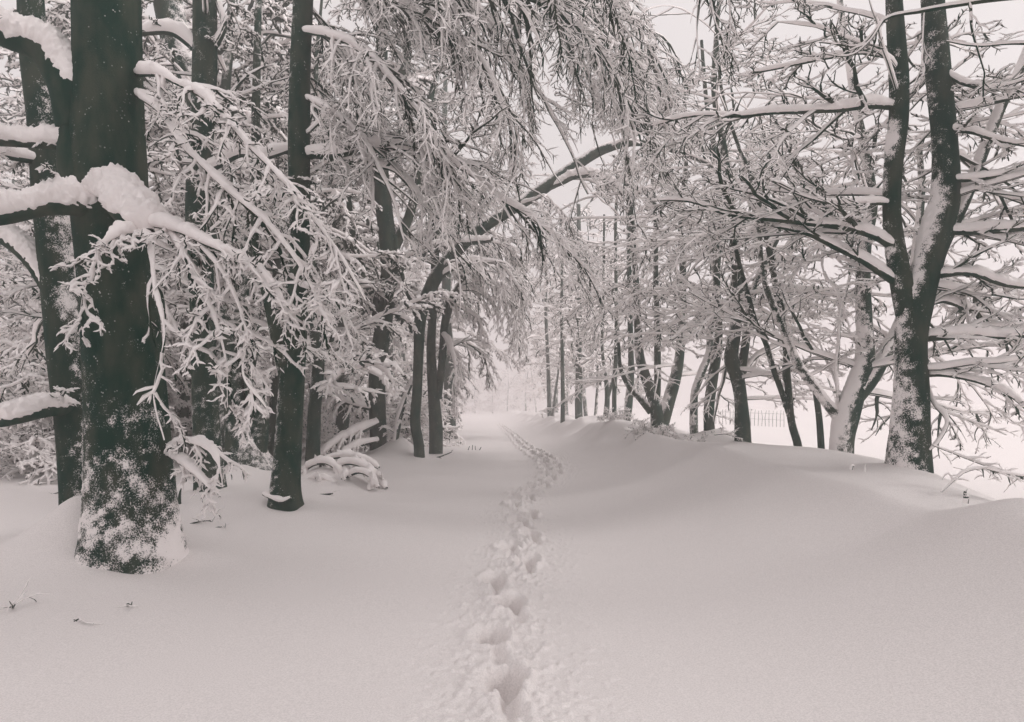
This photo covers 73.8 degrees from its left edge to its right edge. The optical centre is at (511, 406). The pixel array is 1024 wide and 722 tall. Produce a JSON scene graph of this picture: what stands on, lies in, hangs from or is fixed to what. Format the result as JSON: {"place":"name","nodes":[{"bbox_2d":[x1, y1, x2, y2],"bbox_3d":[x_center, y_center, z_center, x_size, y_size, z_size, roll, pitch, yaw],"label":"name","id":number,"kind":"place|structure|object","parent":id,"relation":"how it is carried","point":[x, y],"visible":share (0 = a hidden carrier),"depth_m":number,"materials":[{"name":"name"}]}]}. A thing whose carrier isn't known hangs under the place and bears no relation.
{"place":"outdoors","nodes":[
{"label":"outdoors","id":0,"kind":"place"},
{"bbox_2d":[0,400,1023,721],"bbox_3d":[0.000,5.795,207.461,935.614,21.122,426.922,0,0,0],"label":"snowy ground","id":1,"kind":"structure","parent":0,"point":[522,564],"depth_m":5.34,"materials":[{"name":"white snow"}]},
{"bbox_2d":[0,161,45,396],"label":"tree","id":2,"kind":"object","parent":1,"relation":"on","point":[4,175],"visible":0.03,"depth_m":33.10,"materials":[{"name":"white plant"}]},
{"bbox_2d":[0,381,47,463],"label":"snowy shrub","id":3,"kind":"object","parent":1,"relation":"on","point":[5,395],"visible":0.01,"depth_m":18.69,"materials":[{"name":"white plant"}]},
{"bbox_2d":[0,577,49,614],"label":"fallen twig","id":4,"kind":"object","parent":1,"relation":"on","point":[15,602],"visible":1,"depth_m":5.36,"materials":[{"name":"white plant"}]},
{"bbox_2d":[0,0,82,505],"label":"beech tree","id":5,"kind":"object","parent":1,"relation":"on","point":[38,256],"visible":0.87,"depth_m":7.75,"materials":[{"name":"black plant"}]},
{"bbox_2d":[0,66,155,392],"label":"tree","id":6,"kind":"object","parent":1,"relation":"on","point":[16,84],"visible":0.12,"depth_m":25.06,"materials":[{"name":"white plant"}]},
{"bbox_2d":[0,351,174,485],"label":"snowy shrub","id":7,"kind":"object","parent":1,"relation":"on","point":[32,448],"visible":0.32,"depth_m":14.56,"materials":[{"name":"white plant"}]},
{"bbox_2d":[74,618,102,623],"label":"fallen twig","id":8,"kind":"object","parent":1,"relation":"on","point":[79,619],"visible":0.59,"depth_m":4.98,"materials":[{"name":"white plant"}]},
{"bbox_2d":[0,45,221,303],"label":"tree","id":9,"kind":"object","parent":1,"relation":"on","point":[9,274],"visible":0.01,"depth_m":25.12,"materials":[{"name":"white plant"}]},
{"bbox_2d":[30,370,191,450],"bbox_3d":[-11.107,0.868,19.395,5.806,4.641,5.782,0,0,31],"label":"snowy shrub","id":10,"kind":"object","parent":1,"relation":"on","point":[175,432],"visible":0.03,"depth_m":19.39,"materials":[{"name":"grey plant"}]},
{"bbox_2d":[0,114,237,409],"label":"beech tree","id":11,"kind":"object","parent":1,"relation":"on","point":[33,306],"visible":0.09,"depth_m":17.57,"materials":[{"name":"white plant"}]},
{"bbox_2d":[118,602,137,606],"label":"fallen twig","id":12,"kind":"object","parent":1,"relation":"on","point":[127,604],"visible":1,"depth_m":5.38,"materials":[{"name":"white plant"}]},
{"bbox_2d":[0,0,260,397],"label":"beech tree","id":13,"kind":"object","parent":1,"relation":"on","point":[54,16],"visible":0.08,"depth_m":16.18,"materials":[{"name":"grey plant"}]},
{"bbox_2d":[11,3,338,452],"bbox_3d":[-9.404,-5.036,20.319,8.451,13.727,7.827,0,0,-16],"label":"beech tree","id":14,"kind":"object","parent":1,"relation":"on","point":[182,412],"visible":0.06,"depth_m":19.98,"materials":[{"name":"grey plant"}]},
{"bbox_2d":[166,375,192,454],"bbox_3d":[-10.893,0.917,21.482,5.468,4.390,5.491,0,0,5],"label":"snowy shrub","id":15,"kind":"object","parent":1,"relation":"on","point":[189,433],"visible":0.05,"depth_m":20.97,"materials":[{"name":"grey plant"}]},
{"bbox_2d":[168,392,191,413],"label":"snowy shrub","id":16,"kind":"object","parent":1,"relation":"on","point":[178,406],"visible":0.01,"depth_m":19.90,"materials":[{"name":"grey plant"}]},
{"bbox_2d":[178,488,181,503],"bbox_3d":[-5.076,1.527,10.436,0.092,0.554,0.087,0,0,-30],"label":"stub","id":17,"kind":"object","parent":1,"relation":"on","point":[179,498],"visible":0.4,"depth_m":10.42,"materials":[{"name":"black plant"}]},
{"bbox_2d":[0,0,369,573],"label":"beech tree","id":18,"kind":"object","parent":1,"relation":"on","point":[95,70],"visible":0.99,"depth_m":6.50,"materials":[{"name":"white plant"}]},
{"bbox_2d":[26,0,361,491],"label":"beech tree","id":19,"kind":"object","parent":1,"relation":"on","point":[202,40],"visible":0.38,"depth_m":11.15,"materials":[{"name":"grey plant"}]},
{"bbox_2d":[154,178,236,397],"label":"tree","id":20,"kind":"object","parent":1,"relation":"on","point":[167,342],"visible":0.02,"depth_m":25.01,"materials":[{"name":"grey plant"}]},
{"bbox_2d":[189,507,223,523],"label":"fallen twig","id":21,"kind":"object","parent":1,"relation":"on","point":[198,521],"visible":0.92,"depth_m":8.97,"materials":[{"name":"grey plant"}]},
{"bbox_2d":[46,0,374,451],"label":"beech tree","id":22,"kind":"object","parent":1,"relation":"on","point":[226,62],"visible":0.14,"depth_m":17.67,"materials":[{"name":"grey plant"}]},
{"bbox_2d":[65,0,367,470],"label":"beech tree","id":23,"kind":"object","parent":1,"relation":"on","point":[258,455],"visible":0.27,"depth_m":13.43,"materials":[{"name":"grey plant"}]},
{"bbox_2d":[148,82,310,348],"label":"tree","id":24,"kind":"object","parent":1,"relation":"on","point":[171,167],"depth_m":29.15,"materials":[{"name":"white plant"}]},
{"bbox_2d":[170,180,307,398],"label":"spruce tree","id":25,"kind":"object","parent":1,"relation":"on","point":[259,359],"visible":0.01,"depth_m":27.78,"materials":[{"name":"grey plant"}]},
{"bbox_2d":[186,386,335,454],"bbox_3d":[-8.614,0.928,23.432,5.913,4.746,5.937,0,0,2],"label":"snowy shrub","id":26,"kind":"object","parent":1,"relation":"on","point":[306,399],"depth_m":23.62,"materials":[{"name":"grey plant"}]},
{"bbox_2d":[142,15,422,456],"bbox_3d":[-6.602,-5.047,20.104,8.534,13.862,7.904,0,0,9],"label":"beech tree","id":27,"kind":"object","parent":1,"relation":"on","point":[274,46],"visible":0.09,"depth_m":19.86,"materials":[{"name":"grey plant"}]},
{"bbox_2d":[217,77,412,400],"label":"tree","id":28,"kind":"object","parent":1,"relation":"on","point":[367,207],"visible":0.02,"depth_m":27.23,"materials":[{"name":"grey plant"}]},
{"bbox_2d":[263,202,372,392],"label":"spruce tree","id":29,"kind":"object","parent":1,"relation":"on","point":[309,373],"depth_m":35.40,"materials":[{"name":"grey plant"}]},
{"bbox_2d":[222,22,439,451],"bbox_3d":[-6.283,-5.260,22.871,7.759,14.401,7.261,0,0,38],"label":"beech tree","id":30,"kind":"object","parent":1,"relation":"on","point":[370,241],"visible":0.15,"depth_m":22.74,"materials":[{"name":"grey plant"}]},
{"bbox_2d":[301,402,367,458],"bbox_3d":[-6.652,1.193,22.221,3.747,2.995,3.731,0,0,24],"label":"snowy shrub","id":31,"kind":"object","parent":1,"relation":"on","point":[328,429],"visible":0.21,"depth_m":21.57,"materials":[{"name":"grey plant"}]},
{"bbox_2d":[216,0,462,463],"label":"beech tree","id":32,"kind":"object","parent":1,"relation":"on","point":[368,361],"visible":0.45,"depth_m":17.49,"materials":[{"name":"white plant"}]},
{"bbox_2d":[308,388,379,455],"bbox_3d":[-4.878,0.612,19.996,1.913,2.532,2.182,0,0,-23],"label":"fallen bough","id":33,"kind":"object","parent":1,"relation":"on","point":[348,435],"visible":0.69,"depth_m":19.68,"materials":[{"name":"white plant"}]},
{"bbox_2d":[301,448,387,489],"bbox_3d":[-3.276,1.297,13.226,1.863,0.949,1.434,0,0,0],"label":"brush pile","id":34,"kind":"object","parent":1,"relation":"on","point":[365,465],"visible":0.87,"depth_m":13.08,"materials":[{"name":"white snow"}]},
{"bbox_2d":[281,214,408,396],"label":"tree","id":35,"kind":"object","parent":1,"relation":"on","point":[362,378],"visible":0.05,"depth_m":29.40,"materials":[{"name":"grey plant"}]},
{"bbox_2d":[321,396,388,450],"bbox_3d":[-6.741,1.149,24.821,4.103,3.280,4.086,0,0,-39],"label":"snowy shrub","id":36,"kind":"object","parent":1,"relation":"on","point":[335,415],"visible":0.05,"depth_m":24.45,"materials":[{"name":"grey plant"}]},
{"bbox_2d":[330,394,388,422],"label":"snowy shrub","id":37,"kind":"object","parent":1,"relation":"on","point":[354,408],"depth_m":26.92,"materials":[{"name":"grey plant"}]},
{"bbox_2d":[329,400,409,446],"bbox_3d":[-5.578,1.155,26.220,3.858,3.084,3.842,0,0,23],"label":"snowy shrub","id":38,"kind":"object","parent":1,"relation":"on","point":[388,421],"visible":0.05,"depth_m":25.57,"materials":[{"name":"grey plant"}]},
{"bbox_2d":[318,217,421,394],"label":"tree","id":39,"kind":"object","parent":1,"relation":"on","point":[407,345],"visible":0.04,"depth_m":37.83,"materials":[{"name":"grey plant"}]},
{"bbox_2d":[353,233,407,395],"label":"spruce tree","id":40,"kind":"object","parent":1,"relation":"on","point":[355,323],"visible":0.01,"depth_m":49.95,"materials":[{"name":"grey plant"}]},
{"bbox_2d":[262,0,525,450],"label":"beech tree","id":41,"kind":"object","parent":1,"relation":"on","point":[385,227],"visible":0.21,"depth_m":20.29,"materials":[{"name":"grey plant"}]},
{"bbox_2d":[352,266,437,380],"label":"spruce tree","id":42,"kind":"object","parent":1,"relation":"on","point":[408,328],"visible":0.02,"depth_m":48.15,"materials":[{"name":"grey plant"}]},
{"bbox_2d":[361,265,429,391],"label":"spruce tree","id":43,"kind":"object","parent":1,"relation":"on","point":[395,346],"visible":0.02,"depth_m":43.00,"materials":[{"name":"grey plant"}]},
{"bbox_2d":[379,378,412,440],"bbox_3d":[-3.364,0.229,20.204,1.253,2.165,1.070,0,0,0],"label":"fallen bough","id":44,"kind":"object","parent":1,"relation":"on","point":[395,432],"visible":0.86,"depth_m":20.15,"materials":[{"name":"white plant"}]},
{"bbox_2d":[329,371,465,452],"bbox_3d":[-4.514,0.909,26.401,6.049,4.855,6.074,0,0,-7],"label":"snowy shrub","id":45,"kind":"object","parent":1,"relation":"on","point":[424,418],"visible":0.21,"depth_m":26.42,"materials":[{"name":"white plant"}]},
{"bbox_2d":[363,309,443,396],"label":"tree","id":46,"kind":"object","parent":1,"relation":"on","point":[404,356],"visible":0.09,"depth_m":43.40,"materials":[{"name":"grey plant"}]},
{"bbox_2d":[320,130,487,417],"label":"tree","id":47,"kind":"object","parent":1,"relation":"on","point":[406,335],"visible":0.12,"depth_m":34.11,"materials":[{"name":"grey plant"}]},
{"bbox_2d":[400,344,438,395],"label":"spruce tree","id":48,"kind":"object","parent":1,"relation":"on","point":[412,356],"visible":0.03,"depth_m":60.88,"materials":[{"name":"grey plant"}]},
{"bbox_2d":[405,281,443,397],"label":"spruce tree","id":49,"kind":"object","parent":1,"relation":"on","point":[407,354],"visible":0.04,"depth_m":61.94,"materials":[{"name":"grey plant"}]},
{"bbox_2d":[398,277,453,382],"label":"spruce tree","id":50,"kind":"object","parent":1,"relation":"on","point":[420,286],"visible":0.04,"depth_m":54.13,"materials":[{"name":"grey plant"}]},
{"bbox_2d":[387,388,465,435],"bbox_3d":[-4.694,1.041,32.571,5.030,4.038,5.051,0,0,-44],"label":"snowy shrub","id":51,"kind":"object","parent":1,"relation":"on","point":[444,412],"visible":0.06,"depth_m":32.05,"materials":[{"name":"white plant"}]},
{"bbox_2d":[405,277,463,385],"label":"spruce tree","id":52,"kind":"object","parent":1,"relation":"on","point":[439,317],"visible":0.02,"depth_m":70.61,"materials":[{"name":"grey plant"}]},
{"bbox_2d":[424,325,465,394],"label":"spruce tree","id":53,"kind":"object","parent":1,"relation":"on","point":[455,347],"visible":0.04,"depth_m":78.49,"materials":[{"name":"white plant"}]},
{"bbox_2d":[376,20,551,453],"bbox_3d":[-1.307,-7.526,22.428,5.579,18.577,9.018,0,0,0],"label":"beech tree","id":54,"kind":"object","parent":1,"relation":"on","point":[435,374],"visible":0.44,"depth_m":22.11,"materials":[{"name":"white plant"}]},
{"bbox_2d":[457,383,472,412],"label":"beech tree","id":55,"kind":"object","parent":1,"relation":"on","point":[464,408],"visible":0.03,"depth_m":155.56,"materials":[{"name":"white plant"}]},
{"bbox_2d":[455,374,480,413],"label":"tree","id":56,"kind":"object","parent":1,"relation":"on","point":[470,407],"visible":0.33,"depth_m":149.15,"materials":[{"name":"white plant"}]},
{"bbox_2d":[457,370,493,412],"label":"tree","id":57,"kind":"object","parent":1,"relation":"on","point":[479,380],"visible":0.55,"depth_m":155.75,"materials":[{"name":"white plant"}]},
{"bbox_2d":[442,75,519,438],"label":"tree","id":58,"kind":"object","parent":1,"relation":"on","point":[449,365],"visible":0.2,"depth_m":33.88,"materials":[{"name":"white plant"}]},
{"bbox_2d":[240,0,723,511],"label":"beech tree","id":59,"kind":"object","parent":1,"relation":"on","point":[362,145],"visible":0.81,"depth_m":9.50,"materials":[{"name":"white plant"}]},
{"bbox_2d":[262,491,291,502],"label":"snow","id":60,"kind":"structure","parent":59,"relation":"attached to","point":[278,499],"depth_m":10.10,"materials":[{"name":"white snow"}]},
{"bbox_2d":[477,372,506,412],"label":"tree","id":61,"kind":"object","parent":1,"relation":"on","point":[492,399],"visible":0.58,"depth_m":158.05,"materials":[{"name":"white plant"}]},
{"bbox_2d":[502,326,543,410],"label":"beech tree","id":62,"kind":"object","parent":1,"relation":"on","point":[523,376],"visible":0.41,"depth_m":104.59,"materials":[{"name":"white plant"}]},
{"bbox_2d":[512,341,545,411],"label":"beech tree","id":63,"kind":"object","parent":1,"relation":"on","point":[532,381],"visible":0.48,"depth_m":91.87,"materials":[{"name":"white plant"}]},
{"bbox_2d":[515,286,572,405],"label":"beech tree","id":64,"kind":"object","parent":1,"relation":"on","point":[532,368],"visible":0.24,"depth_m":62.59,"materials":[{"name":"white plant"}]},
{"bbox_2d":[519,306,573,402],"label":"beech tree","id":65,"kind":"object","parent":1,"relation":"on","point":[533,377],"visible":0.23,"depth_m":71.53,"materials":[{"name":"white plant"}]},
{"bbox_2d":[528,321,568,401],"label":"beech tree","id":66,"kind":"object","parent":1,"relation":"on","point":[539,395],"visible":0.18,"depth_m":79.33,"materials":[{"name":"white plant"}]},
{"bbox_2d":[499,207,602,415],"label":"beech tree","id":67,"kind":"object","parent":1,"relation":"on","point":[542,333],"visible":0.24,"depth_m":44.86,"materials":[{"name":"white plant"}]},
{"bbox_2d":[496,247,613,422],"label":"beech tree","id":68,"kind":"object","parent":1,"relation":"on","point":[561,354],"visible":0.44,"depth_m":30.95,"materials":[{"name":"white plant"}]},
{"bbox_2d":[494,231,627,416],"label":"beech tree","id":69,"kind":"object","parent":1,"relation":"on","point":[554,355],"visible":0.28,"depth_m":41.90,"materials":[{"name":"white plant"}]},
{"bbox_2d":[525,260,597,412],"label":"beech tree","id":70,"kind":"object","parent":1,"relation":"on","point":[536,317],"visible":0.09,"depth_m":56.64,"materials":[{"name":"white plant"}]},
{"bbox_2d":[532,266,605,401],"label":"beech tree","id":71,"kind":"object","parent":1,"relation":"on","point":[543,321],"visible":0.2,"depth_m":49.35,"materials":[{"name":"white plant"}]},
{"bbox_2d":[526,203,632,415],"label":"beech tree","id":72,"kind":"object","parent":1,"relation":"on","point":[589,222],"visible":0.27,"depth_m":40.46,"materials":[{"name":"white plant"}]},
{"bbox_2d":[509,176,652,418],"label":"beech tree","id":73,"kind":"object","parent":1,"relation":"on","point":[586,360],"visible":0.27,"depth_m":32.84,"materials":[{"name":"white plant"}]},
{"bbox_2d":[393,128,769,457],"bbox_3d":[1.552,-3.035,19.213,9.833,9.389,5.207,0,0,0],"label":"beech tree","id":74,"kind":"object","parent":1,"relation":"on","point":[566,173],"visible":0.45,"depth_m":19.45,"materials":[{"name":"white plant"}]},
{"bbox_2d":[555,221,646,414],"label":"beech tree","id":75,"kind":"object","parent":1,"relation":"on","point":[598,354],"visible":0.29,"depth_m":35.06,"materials":[{"name":"white plant"}]},
{"bbox_2d":[552,173,673,417],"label":"beech tree","id":76,"kind":"object","parent":1,"relation":"on","point":[615,264],"visible":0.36,"depth_m":24.95,"materials":[{"name":"white plant"}]},
{"bbox_2d":[597,406,636,422],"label":"bush","id":77,"kind":"object","parent":1,"relation":"on","point":[620,417],"visible":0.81,"depth_m":20.93,"materials":[{"name":"white plant"}]},
{"bbox_2d":[559,210,698,415],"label":"beech tree","id":78,"kind":"object","parent":1,"relation":"on","point":[608,388],"visible":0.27,"depth_m":27.94,"materials":[{"name":"white plant"}]},
{"bbox_2d":[542,163,730,420],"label":"beech tree","id":79,"kind":"object","parent":1,"relation":"on","point":[629,399],"visible":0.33,"depth_m":22.95,"materials":[{"name":"white plant"}]},
{"bbox_2d":[525,0,754,105],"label":"beech tree","id":80,"kind":"object","parent":1,"relation":"on","point":[727,53],"visible":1,"depth_m":6.06,"materials":[{"name":"white plant"}]},
{"bbox_2d":[624,418,680,440],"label":"bush","id":81,"kind":"object","parent":1,"relation":"on","point":[651,429],"visible":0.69,"depth_m":16.38,"materials":[{"name":"grey plant"}]},
{"bbox_2d":[506,72,808,427],"bbox_3d":[4.333,-4.657,19.460,9.538,10.864,7.660,0,0,43],"label":"beech tree","id":82,"kind":"object","parent":1,"relation":"on","point":[656,409],"visible":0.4,"depth_m":18.89,"materials":[{"name":"white plant"}]},
{"bbox_2d":[681,431,714,441],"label":"bush","id":83,"kind":"object","parent":1,"relation":"on","point":[697,439],"visible":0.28,"depth_m":14.89,"materials":[{"name":"grey plant"}]},
{"bbox_2d":[562,103,841,433],"bbox_3d":[4.682,-3.138,17.122,6.689,8.173,6.311,0,0,41],"label":"beech tree","id":84,"kind":"object","parent":1,"relation":"on","point":[701,372],"visible":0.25,"depth_m":16.92,"materials":[{"name":"white plant"}]},
{"bbox_2d":[714,420,742,441],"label":"broken branch","id":85,"kind":"object","parent":1,"relation":"on","point":[728,433],"visible":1,"depth_m":13.99,"materials":[{"name":"white plant"}]},
{"bbox_2d":[589,14,882,430],"bbox_3d":[4.836,-4.001,16.062,6.496,9.559,6.216,0,0,21],"label":"beech tree","id":86,"kind":"object","parent":1,"relation":"on","point":[709,424],"visible":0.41,"depth_m":15.96,"materials":[{"name":"white plant"}]},
{"bbox_2d":[518,0,960,442],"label":"beech tree","id":87,"kind":"object","parent":1,"relation":"on","point":[735,367],"visible":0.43,"depth_m":14.15,"materials":[{"name":"white plant"}]},
{"bbox_2d":[718,409,780,426],"bbox_3d":[11.971,0.543,34.995,3.759,0.967,0.075,0,0,32],"label":"paling fence","id":88,"kind":"object","parent":1,"relation":"on","point":[754,418],"visible":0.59,"depth_m":34.66,"materials":[{"name":"grey wood"}]},
{"bbox_2d":[624,0,887,446],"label":"beech tree","id":89,"kind":"object","parent":1,"relation":"on","point":[786,396],"visible":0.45,"depth_m":12.16,"materials":[{"name":"white plant"}]},
{"bbox_2d":[591,0,1023,463],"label":"beech tree","id":90,"kind":"object","parent":1,"relation":"on","point":[864,378],"visible":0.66,"depth_m":10.92,"materials":[{"name":"white plant"}]},
{"bbox_2d":[813,394,824,448],"bbox_3d":[5.572,0.405,12.400,0.254,1.544,0.124,0,0,0],"label":"fence post","id":91,"kind":"object","parent":1,"relation":"on","point":[819,427],"visible":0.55,"depth_m":12.36,"materials":[{"name":"grey wood"}]},
{"bbox_2d":[620,0,1023,472],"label":"beech tree","id":92,"kind":"object","parent":1,"relation":"on","point":[919,282],"visible":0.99,"depth_m":7.90,"materials":[{"name":"white plant"}]},
{"bbox_2d":[798,0,1023,106],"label":"branch","id":93,"kind":"object","parent":92,"relation":"attached to","point":[923,10],"visible":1,"depth_m":5.29,"materials":[{"name":"white plant"}]},
{"bbox_2d":[963,488,968,503],"bbox_3d":[3.658,0.720,5.500,0.046,0.124,0.043,0,0,0],"label":"stump","id":94,"kind":"object","parent":1,"relation":"on","point":[965,497],"visible":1,"depth_m":5.49,"materials":[{"name":"white plant"}]},
{"bbox_2d":[932,444,1023,492],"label":"broken branch","id":95,"kind":"object","parent":1,"relation":"on","point":[990,467],"visible":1,"depth_m":6.23,"materials":[{"name":"white plant"}]},
{"bbox_2d":[0,0,1023,408],"label":"sky","id":96,"kind":"structure","parent":0,"point":[678,30],"materials":[{"name":"white"}]}
]}

